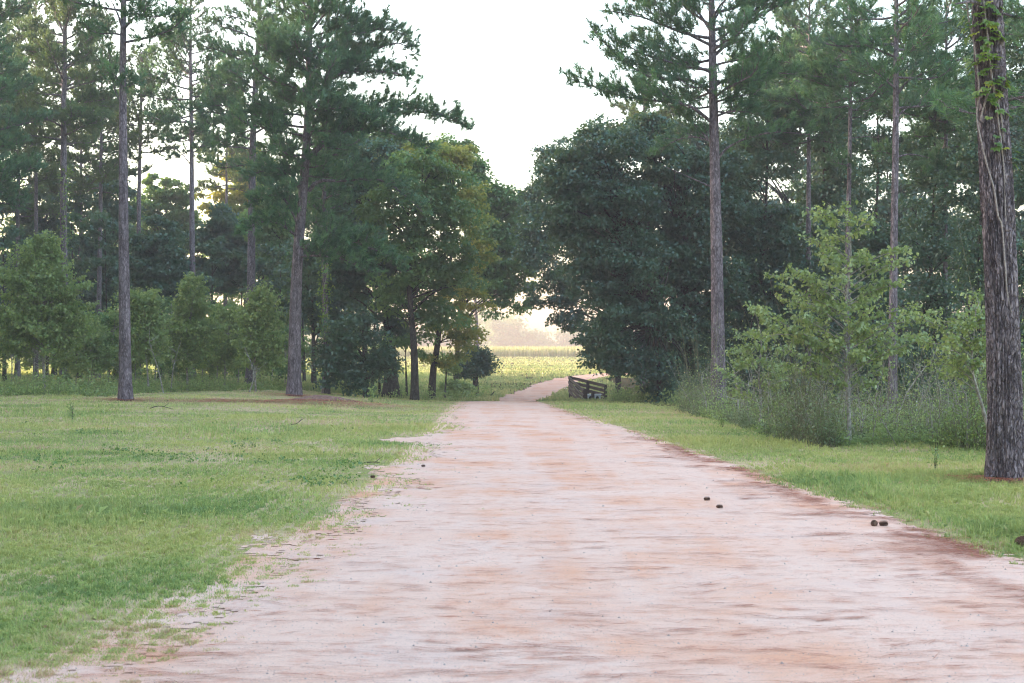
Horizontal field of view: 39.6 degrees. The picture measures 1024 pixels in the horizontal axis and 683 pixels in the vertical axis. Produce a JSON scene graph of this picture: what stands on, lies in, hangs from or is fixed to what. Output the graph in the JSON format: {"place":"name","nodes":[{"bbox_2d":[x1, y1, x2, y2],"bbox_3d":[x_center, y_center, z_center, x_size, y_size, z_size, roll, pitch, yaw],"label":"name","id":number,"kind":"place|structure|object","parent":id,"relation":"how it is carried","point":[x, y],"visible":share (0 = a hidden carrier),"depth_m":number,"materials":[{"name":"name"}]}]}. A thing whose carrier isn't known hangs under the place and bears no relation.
{"place":"outdoors","nodes":[
{"label":"outdoors","id":0,"kind":"place"},
{"bbox_2d":[0,357,1023,682],"bbox_3d":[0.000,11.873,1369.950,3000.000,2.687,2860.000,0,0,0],"label":"ground","id":1,"kind":"structure","parent":0,"point":[250,573],"depth_m":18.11,"materials":[{"name":"green plant"}]},
{"bbox_2d":[0,225,33,380],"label":"woodland tree","id":2,"kind":"object","parent":1,"relation":"on","point":[7,242],"visible":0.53,"depth_m":80.09,"materials":[{"name":"green plant"}]},
{"bbox_2d":[0,0,50,173],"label":"pine tree","id":3,"kind":"object","parent":1,"relation":"on","point":[11,38],"visible":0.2,"depth_m":84.64,"materials":[{"name":"green plant"}]},
{"bbox_2d":[0,180,50,370],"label":"broadleaf tree","id":4,"kind":"object","parent":1,"relation":"on","point":[27,364],"visible":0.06,"depth_m":111.26,"materials":[{"name":"green plant"}]},
{"bbox_2d":[0,0,59,211],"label":"pine tree","id":5,"kind":"object","parent":1,"relation":"on","point":[23,164],"visible":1,"depth_m":71.80,"materials":[{"name":"green plant"}]},
{"bbox_2d":[0,1,71,376],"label":"pine tree","id":6,"kind":"object","parent":1,"relation":"on","point":[48,177],"visible":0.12,"depth_m":98.00,"materials":[{"name":"green plant"}]},
{"bbox_2d":[0,169,80,375],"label":"broadleaf tree","id":7,"kind":"object","parent":1,"relation":"on","point":[45,222],"visible":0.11,"depth_m":104.36,"materials":[{"name":"green plant"}]},
{"bbox_2d":[0,0,88,377],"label":"pine tree","id":8,"kind":"object","parent":1,"relation":"on","point":[38,142],"visible":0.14,"depth_m":92.94,"materials":[{"name":"green plant"}]},
{"bbox_2d":[0,227,100,390],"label":"sapling","id":9,"kind":"object","parent":1,"relation":"on","point":[37,279],"visible":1,"depth_m":57.67,"materials":[{"name":"green plant"}]},
{"bbox_2d":[46,312,93,383],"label":"shrub","id":10,"kind":"object","parent":1,"relation":"on","point":[65,362],"visible":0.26,"depth_m":65.05,"materials":[{"name":"green plant"}]},
{"bbox_2d":[1,0,139,381],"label":"pine tree","id":11,"kind":"object","parent":1,"relation":"on","point":[83,53],"visible":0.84,"depth_m":77.73,"materials":[{"name":"green plant"}]},
{"bbox_2d":[56,165,77,262],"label":"climbing vine","id":12,"kind":"object","parent":11,"relation":"attached to","point":[63,208],"visible":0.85,"depth_m":77.75,"materials":[{"name":"green plant"}]},
{"bbox_2d":[56,210,96,378],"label":"woodland tree","id":13,"kind":"object","parent":1,"relation":"on","point":[83,240],"visible":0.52,"depth_m":87.99,"materials":[{"name":"green plant"}]},
{"bbox_2d":[38,48,137,374],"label":"pine tree","id":14,"kind":"object","parent":1,"relation":"on","point":[54,188],"visible":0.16,"depth_m":104.44,"materials":[{"name":"green plant"}]},
{"bbox_2d":[72,312,118,382],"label":"sapling","id":15,"kind":"object","parent":1,"relation":"on","point":[107,363],"visible":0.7,"depth_m":63.70,"materials":[{"name":"green plant"}]},
{"bbox_2d":[77,207,118,374],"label":"woodland tree","id":16,"kind":"object","parent":1,"relation":"on","point":[95,222],"visible":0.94,"depth_m":85.92,"materials":[{"name":"green plant"}]},
{"bbox_2d":[81,308,118,381],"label":"shrub","id":17,"kind":"object","parent":1,"relation":"on","point":[103,320],"visible":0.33,"depth_m":65.72,"materials":[{"name":"green plant"}]},
{"bbox_2d":[54,4,153,377],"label":"pine tree","id":18,"kind":"object","parent":1,"relation":"on","point":[101,167],"visible":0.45,"depth_m":92.92,"materials":[{"name":"green plant"}]},
{"bbox_2d":[67,151,143,374],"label":"broadleaf tree","id":19,"kind":"object","parent":1,"relation":"on","point":[83,199],"visible":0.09,"depth_m":105.22,"materials":[{"name":"green plant"}]},
{"bbox_2d":[69,177,146,375],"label":"broadleaf tree","id":20,"kind":"object","parent":1,"relation":"on","point":[110,204],"visible":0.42,"depth_m":99.25,"materials":[{"name":"green plant"}]},
{"bbox_2d":[55,0,192,400],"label":"pine tree","id":21,"kind":"object","parent":1,"relation":"on","point":[125,388],"visible":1,"depth_m":47.86,"materials":[{"name":"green plant"}]},
{"bbox_2d":[101,303,154,369],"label":"shrub","id":22,"kind":"object","parent":1,"relation":"on","point":[112,313],"visible":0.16,"depth_m":65.06,"materials":[{"name":"green plant"}]},
{"bbox_2d":[104,286,163,383],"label":"shrub","id":23,"kind":"object","parent":1,"relation":"on","point":[116,372],"visible":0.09,"depth_m":66.67,"materials":[{"name":"green plant"}]},
{"bbox_2d":[101,41,183,378],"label":"pine tree","id":24,"kind":"object","parent":1,"relation":"on","point":[133,134],"visible":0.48,"depth_m":89.81,"materials":[{"name":"green plant"}]},
{"bbox_2d":[111,286,173,385],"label":"sapling","id":25,"kind":"object","parent":1,"relation":"on","point":[145,314],"visible":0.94,"depth_m":57.72,"materials":[{"name":"green plant"}]},
{"bbox_2d":[0,353,286,396],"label":"woodland edge weeds","id":26,"kind":"object","parent":1,"relation":"on","point":[73,388],"depth_m":57.79,"materials":[{"name":"green plant"}]},
{"bbox_2d":[134,297,181,380],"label":"shrub","id":27,"kind":"object","parent":1,"relation":"on","point":[166,303],"visible":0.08,"depth_m":81.50,"materials":[{"name":"green plant"}]},
{"bbox_2d":[110,213,212,377],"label":"broadleaf tree","id":28,"kind":"object","parent":1,"relation":"on","point":[158,261],"visible":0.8,"depth_m":83.30,"materials":[{"name":"green plant"}]},
{"bbox_2d":[128,172,205,372],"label":"broadleaf tree","id":29,"kind":"object","parent":1,"relation":"on","point":[164,196],"visible":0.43,"depth_m":114.55,"materials":[{"name":"green plant"}]},
{"bbox_2d":[151,300,198,381],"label":"shrub","id":30,"kind":"object","parent":1,"relation":"on","point":[179,370],"visible":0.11,"depth_m":72.41,"materials":[{"name":"green plant"}]},
{"bbox_2d":[0,399,367,487],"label":"lawn weeds","id":31,"kind":"object","parent":1,"relation":"on","point":[231,442],"visible":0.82,"depth_m":21.28,"materials":[{"name":"green plant"}]},
{"bbox_2d":[128,0,242,379],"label":"pine tree","id":32,"kind":"object","parent":1,"relation":"on","point":[189,130],"visible":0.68,"depth_m":83.70,"materials":[{"name":"green plant"}]},
{"bbox_2d":[158,271,234,389],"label":"sapling","id":33,"kind":"object","parent":1,"relation":"on","point":[189,327],"visible":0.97,"depth_m":59.68,"materials":[{"name":"green plant"}]},
{"bbox_2d":[189,331,232,381],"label":"shrub","id":34,"kind":"object","parent":1,"relation":"on","point":[211,366],"visible":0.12,"depth_m":71.86,"materials":[{"name":"green plant"}]},
{"bbox_2d":[195,235,246,303],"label":"woodland tree","id":35,"kind":"object","parent":1,"relation":"on","point":[211,247],"visible":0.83,"depth_m":87.72,"materials":[{"name":"green plant"}]},
{"bbox_2d":[183,202,259,376],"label":"broadleaf tree","id":36,"kind":"object","parent":1,"relation":"on","point":[223,221],"visible":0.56,"depth_m":91.36,"materials":[{"name":"green plant"}]},
{"bbox_2d":[184,45,258,375],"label":"pine tree","id":37,"kind":"object","parent":1,"relation":"on","point":[236,178],"visible":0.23,"depth_m":107.46,"materials":[{"name":"green plant"}]},
{"bbox_2d":[209,303,244,386],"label":"sapling","id":38,"kind":"object","parent":1,"relation":"on","point":[227,350],"visible":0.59,"depth_m":62.75,"materials":[{"name":"green plant"}]},
{"bbox_2d":[194,149,274,372],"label":"broadleaf tree","id":39,"kind":"object","parent":1,"relation":"on","point":[235,197],"visible":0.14,"depth_m":109.33,"materials":[{"name":"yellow plant"}]},
{"bbox_2d":[220,233,264,375],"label":"woodland tree","id":40,"kind":"object","parent":1,"relation":"on","point":[233,287],"visible":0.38,"depth_m":91.64,"materials":[{"name":"green plant"}]},
{"bbox_2d":[170,0,318,383],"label":"pine tree","id":41,"kind":"object","parent":1,"relation":"on","point":[235,65],"visible":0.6,"depth_m":66.71,"materials":[{"name":"green plant"}]},
{"bbox_2d":[229,280,289,391],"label":"sapling","id":42,"kind":"object","parent":1,"relation":"on","point":[257,344],"visible":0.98,"depth_m":57.72,"materials":[{"name":"green plant"}]},
{"bbox_2d":[36,397,483,408],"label":"fallen needle litter","id":43,"kind":"object","parent":1,"relation":"on","point":[274,400],"visible":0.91,"depth_m":46.76,"materials":[{"name":"brown plant"}]},
{"bbox_2d":[238,256,283,377],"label":"woodland tree","id":44,"kind":"object","parent":1,"relation":"on","point":[260,269],"visible":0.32,"depth_m":85.70,"materials":[{"name":"green plant"}]},
{"bbox_2d":[236,176,294,377],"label":"broadleaf tree","id":45,"kind":"object","parent":1,"relation":"on","point":[272,236],"visible":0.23,"depth_m":87.53,"materials":[{"name":"green plant"}]},
{"bbox_2d":[255,237,304,378],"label":"woodland tree","id":46,"kind":"object","parent":1,"relation":"on","point":[277,252],"visible":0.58,"depth_m":83.55,"materials":[{"name":"green plant"}]},
{"bbox_2d":[263,324,310,385],"bbox_3d":[-10.288,0.694,65.083,2.070,3.216,3.338,0,0,0],"label":"shrub","id":47,"kind":"object","parent":1,"relation":"on","point":[282,370],"visible":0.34,"depth_m":64.89,"materials":[{"name":"green plant"}]},
{"bbox_2d":[273,261,306,381],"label":"woodland tree","id":48,"kind":"object","parent":1,"relation":"on","point":[284,300],"visible":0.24,"depth_m":77.97,"materials":[{"name":"green plant"}]},
{"bbox_2d":[278,228,363,382],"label":"broadleaf tree","id":49,"kind":"object","parent":1,"relation":"on","point":[308,310],"visible":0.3,"depth_m":71.49,"materials":[{"name":"green plant"}]},
{"bbox_2d":[291,121,357,393],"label":"pine tree","id":50,"kind":"object","parent":1,"relation":"on","point":[321,194],"visible":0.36,"depth_m":60.58,"materials":[{"name":"green plant"}]},
{"bbox_2d":[312,211,336,392],"bbox_3d":[-8.015,-1.719,60.827,1.106,7.794,1.325,0,0,0],"label":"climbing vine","id":51,"kind":"object","parent":50,"relation":"attached to","point":[322,290],"visible":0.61,"depth_m":60.66,"materials":[{"name":"green plant"}]},
{"bbox_2d":[0,356,684,400],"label":"meadow grass","id":52,"kind":"structure","parent":1,"relation":"on","point":[517,377],"depth_m":103.66,"materials":[{"name":"green plant"}]},
{"bbox_2d":[226,0,475,396],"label":"pine tree","id":53,"kind":"object","parent":1,"relation":"on","point":[345,26],"visible":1,"depth_m":54.13,"materials":[{"name":"green plant"}]},
{"bbox_2d":[296,130,411,376],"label":"broadleaf tree","id":54,"kind":"object","parent":1,"relation":"on","point":[400,144],"visible":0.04,"depth_m":89.40,"materials":[{"name":"green plant"}]},
{"bbox_2d":[303,306,405,397],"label":"broadleaf tree","id":55,"kind":"object","parent":1,"relation":"on","point":[341,356],"visible":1,"depth_m":59.65,"materials":[{"name":"green plant"}]},
{"bbox_2d":[302,135,428,397],"bbox_3d":[-6.761,-3.352,64.931,5.986,12.213,3.812,0,0,0],"label":"broadleaf tree","id":56,"kind":"object","parent":1,"relation":"on","point":[338,272],"visible":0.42,"depth_m":64.53,"materials":[{"name":"green plant"}]},
{"bbox_2d":[350,147,487,399],"bbox_3d":[-4.054,-2.983,62.610,6.179,11.393,5.252,0,0,0],"label":"broadleaf tree","id":57,"kind":"object","parent":1,"relation":"on","point":[439,269],"visible":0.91,"depth_m":61.78,"materials":[{"name":"green plant"}]},
{"bbox_2d":[373,140,501,397],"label":"broadleaf tree","id":58,"kind":"object","parent":1,"relation":"on","point":[465,338],"visible":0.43,"depth_m":67.77,"materials":[{"name":"green plant"}]},
{"bbox_2d":[439,351,465,397],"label":"broadleaf tree","id":59,"kind":"object","parent":1,"relation":"on","point":[456,371],"visible":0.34,"depth_m":71.90,"materials":[{"name":"green plant"}]},
{"bbox_2d":[284,345,635,356],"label":"tall crop","id":60,"kind":"object","parent":1,"relation":"on","point":[536,351],"visible":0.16,"depth_m":263.25,"materials":[{"name":"yellow plant"}]},
{"bbox_2d":[436,378,483,396],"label":"bush","id":61,"kind":"object","parent":1,"relation":"on","point":[452,384],"visible":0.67,"depth_m":75.82,"materials":[{"name":"green plant"}]},
{"bbox_2d":[443,342,502,395],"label":"broadleaf tree","id":62,"kind":"object","parent":1,"relation":"on","point":[480,364],"visible":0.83,"depth_m":77.50,"materials":[{"name":"green plant"}]},
{"bbox_2d":[430,131,542,382],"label":"broadleaf tree","id":63,"kind":"object","parent":1,"relation":"on","point":[503,279],"visible":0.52,"depth_m":81.47,"materials":[{"name":"green plant"}]},
{"bbox_2d":[479,314,509,347],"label":"tree","id":64,"kind":"object","parent":1,"relation":"on","point":[494,325],"visible":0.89,"depth_m":558.51,"materials":[{"name":"beige plant"}]},
{"bbox_2d":[316,375,701,404],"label":"ditch weeds","id":65,"kind":"object","parent":1,"relation":"on","point":[625,397],"depth_m":64.06,"materials":[{"name":"green plant"}]},
{"bbox_2d":[495,319,534,347],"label":"tree","id":66,"kind":"object","parent":1,"relation":"on","point":[510,339],"visible":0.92,"depth_m":558.62,"materials":[{"name":"beige plant"}]},
{"bbox_2d":[515,328,548,347],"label":"tree","id":67,"kind":"object","parent":1,"relation":"on","point":[537,342],"visible":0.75,"depth_m":559.24,"materials":[{"name":"beige plant"}]},
{"bbox_2d":[59,407,1023,682],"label":"fallen pine straw","id":68,"kind":"object","parent":1,"relation":"on","point":[917,541],"visible":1,"depth_m":9.15,"materials":[{"name":"brown plant"}]},
{"bbox_2d":[73,391,1023,483],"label":"needle litter","id":69,"kind":"object","parent":1,"relation":"on","point":[975,476],"visible":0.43,"depth_m":18.26,"materials":[{"name":"brown plant"}]},
{"bbox_2d":[547,327,576,347],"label":"tree","id":70,"kind":"object","parent":1,"relation":"on","point":[564,343],"visible":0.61,"depth_m":588.53,"materials":[{"name":"beige plant"}]},
{"bbox_2d":[505,134,621,394],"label":"broadleaf tree","id":71,"kind":"object","parent":1,"relation":"on","point":[533,257],"visible":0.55,"depth_m":75.70,"materials":[{"name":"green plant"}]},
{"bbox_2d":[568,376,606,398],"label":"rail fence","id":72,"kind":"object","parent":1,"relation":"on","point":[576,389],"visible":0.72,"depth_m":71.44,"materials":[{"name":"grey wood"}]},
{"bbox_2d":[519,113,707,402],"bbox_3d":[4.176,-3.084,57.468,7.821,11.907,7.052,0,0,0],"label":"broadleaf tree","id":73,"kind":"object","parent":1,"relation":"on","point":[601,220],"visible":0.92,"depth_m":55.52,"materials":[{"name":"green plant"}]},
{"bbox_2d":[606,61,690,386],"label":"pine tree","id":74,"kind":"object","parent":1,"relation":"on","point":[632,108],"visible":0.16,"depth_m":79.72,"materials":[{"name":"green plant"}]},
{"bbox_2d":[604,109,761,387],"bbox_3d":[7.015,-3.417,59.338,6.695,12.084,6.824,0,0,0],"label":"broadleaf tree","id":75,"kind":"object","parent":1,"relation":"on","point":[688,220],"visible":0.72,"depth_m":57.53,"materials":[{"name":"green plant"}]},
{"bbox_2d":[556,0,819,410],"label":"pine tree","id":76,"kind":"object","parent":1,"relation":"on","point":[679,65],"visible":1,"depth_m":43.77,"materials":[{"name":"green plant"}]},
{"bbox_2d":[595,98,781,390],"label":"broadleaf tree","id":77,"kind":"object","parent":1,"relation":"on","point":[698,145],"visible":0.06,"depth_m":81.53,"materials":[{"name":"green plant"}]},
{"bbox_2d":[714,299,805,424],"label":"sapling","id":78,"kind":"object","parent":1,"relation":"on","point":[739,364],"visible":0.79,"depth_m":30.88,"materials":[{"name":"green plant"}]},
{"bbox_2d":[708,82,834,400],"bbox_3d":[10.676,-4.319,59.977,5.857,13.949,3.547,0,0,0],"label":"broadleaf tree","id":79,"kind":"object","parent":1,"relation":"on","point":[761,237],"visible":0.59,"depth_m":59.54,"materials":[{"name":"green plant"}]},
{"bbox_2d":[718,52,884,360],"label":"broadleaf tree","id":80,"kind":"object","parent":1,"relation":"on","point":[784,194],"visible":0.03,"depth_m":83.66,"materials":[{"name":"green plant"}]},
{"bbox_2d":[782,215,827,374],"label":"woodland tree","id":81,"kind":"object","parent":1,"relation":"on","point":[814,225],"visible":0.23,"depth_m":61.48,"materials":[{"name":"green plant"}]},
{"bbox_2d":[734,0,886,399],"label":"pine tree","id":82,"kind":"object","parent":1,"relation":"on","point":[829,127],"visible":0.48,"depth_m":59.27,"materials":[{"name":"green plant"}]},
{"bbox_2d":[765,26,879,397],"bbox_3d":[13.790,-5.735,64.194,6.188,16.994,3.999,0,0,0],"label":"broadleaf tree","id":83,"kind":"object","parent":1,"relation":"on","point":[833,179],"visible":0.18,"depth_m":63.58,"materials":[{"name":"green plant"}]},
{"bbox_2d":[656,236,1023,451],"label":"grey undergrowth","id":84,"kind":"object","parent":1,"relation":"on","point":[742,424],"depth_m":27.09,"materials":[{"name":"plant"}]},
{"bbox_2d":[666,197,1023,450],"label":"green undergrowth","id":85,"kind":"object","parent":1,"relation":"on","point":[925,437],"depth_m":26.36,"materials":[{"name":"green plant"}]},
{"bbox_2d":[781,0,912,404],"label":"pine tree","id":86,"kind":"object","parent":1,"relation":"on","point":[830,68],"visible":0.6,"depth_m":46.95,"materials":[{"name":"green plant"}]},
{"bbox_2d":[674,337,1023,445],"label":"dry canes","id":87,"kind":"object","parent":1,"relation":"on","point":[921,400],"visible":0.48,"depth_m":27.02,"materials":[{"name":"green plant"}]},
{"bbox_2d":[752,200,952,440],"bbox_3d":[6.295,-0.278,25.905,3.321,4.610,2.421,0,-1,31],"label":"sapling","id":88,"kind":"object","parent":1,"relation":"on","point":[859,327],"visible":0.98,"depth_m":25.74,"materials":[{"name":"green plant"}]},
{"bbox_2d":[786,165,955,387],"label":"broadleaf tree","id":89,"kind":"object","parent":1,"relation":"on","point":[885,212],"visible":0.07,"depth_m":79.26,"materials":[{"name":"green plant"}]},
{"bbox_2d":[830,69,929,402],"bbox_3d":[14.718,-4.202,56.960,4.197,13.672,3.494,0,0,14],"label":"broadleaf tree","id":90,"kind":"object","parent":1,"relation":"on","point":[875,243],"visible":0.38,"depth_m":56.69,"materials":[{"name":"green plant"}]},
{"bbox_2d":[798,0,975,413],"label":"pine tree","id":91,"kind":"object","parent":1,"relation":"on","point":[913,49],"visible":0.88,"depth_m":40.99,"materials":[{"name":"green plant"}]},
{"bbox_2d":[882,188,941,400],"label":"woodland tree","id":92,"kind":"object","parent":1,"relation":"on","point":[914,214],"visible":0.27,"depth_m":55.98,"materials":[{"name":"green plant"}]},
{"bbox_2d":[876,0,974,404],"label":"broadleaf tree","id":93,"kind":"object","parent":1,"relation":"on","point":[929,284],"visible":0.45,"depth_m":49.72,"materials":[{"name":"green plant"}]},
{"bbox_2d":[870,0,1014,405],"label":"pine tree","id":94,"kind":"object","parent":1,"relation":"on","point":[927,165],"visible":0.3,"depth_m":49.56,"materials":[{"name":"green plant"}]},
{"bbox_2d":[906,289,986,429],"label":"sapling","id":95,"kind":"object","parent":1,"relation":"on","point":[976,319],"visible":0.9,"depth_m":20.50,"materials":[{"name":"green plant"}]},
{"bbox_2d":[900,105,1023,391],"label":"broadleaf tree","id":96,"kind":"object","parent":1,"relation":"on","point":[1015,136],"visible":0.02,"depth_m":71.23,"materials":[{"name":"green plant"}]},
{"bbox_2d":[910,0,1023,129],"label":"pine tree","id":97,"kind":"object","parent":1,"relation":"on","point":[955,103],"visible":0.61,"depth_m":30.55,"materials":[{"name":"green plant"}]},
{"bbox_2d":[920,5,1023,402],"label":"broadleaf tree","id":98,"kind":"object","parent":1,"relation":"on","point":[969,154],"visible":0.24,"depth_m":45.76,"materials":[{"name":"green plant"}]},
{"bbox_2d":[955,0,1023,482],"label":"pine tree","id":99,"kind":"object","parent":1,"relation":"on","point":[1004,455],"visible":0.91,"depth_m":17.86,"materials":[{"name":"brown plant"}]},
{"bbox_2d":[956,0,1020,433],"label":"climbing vine","id":100,"kind":"object","parent":99,"relation":"attached to","point":[984,47],"visible":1,"depth_m":17.80,"materials":[{"name":"green plant"}]},
{"bbox_2d":[970,0,1023,389],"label":"broadleaf tree","id":101,"kind":"object","parent":1,"relation":"on","point":[1018,60],"visible":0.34,"depth_m":43.93,"materials":[{"name":"green wood"}]},
{"bbox_2d":[0,0,1023,347],"label":"sky","id":102,"kind":"structure","parent":0,"point":[500,58],"materials":[{"name":"white"}]},
{"bbox_2d":[54,401,1023,682],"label":"road","id":103,"kind":"structure","parent":0,"point":[500,475],"depth_m":9.77,"materials":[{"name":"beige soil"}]},
{"bbox_2d":[499,373,625,400],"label":"dirt track","id":104,"kind":"structure","parent":0,"point":[544,389],"depth_m":88.78,"materials":[{"name":"beige soil"}]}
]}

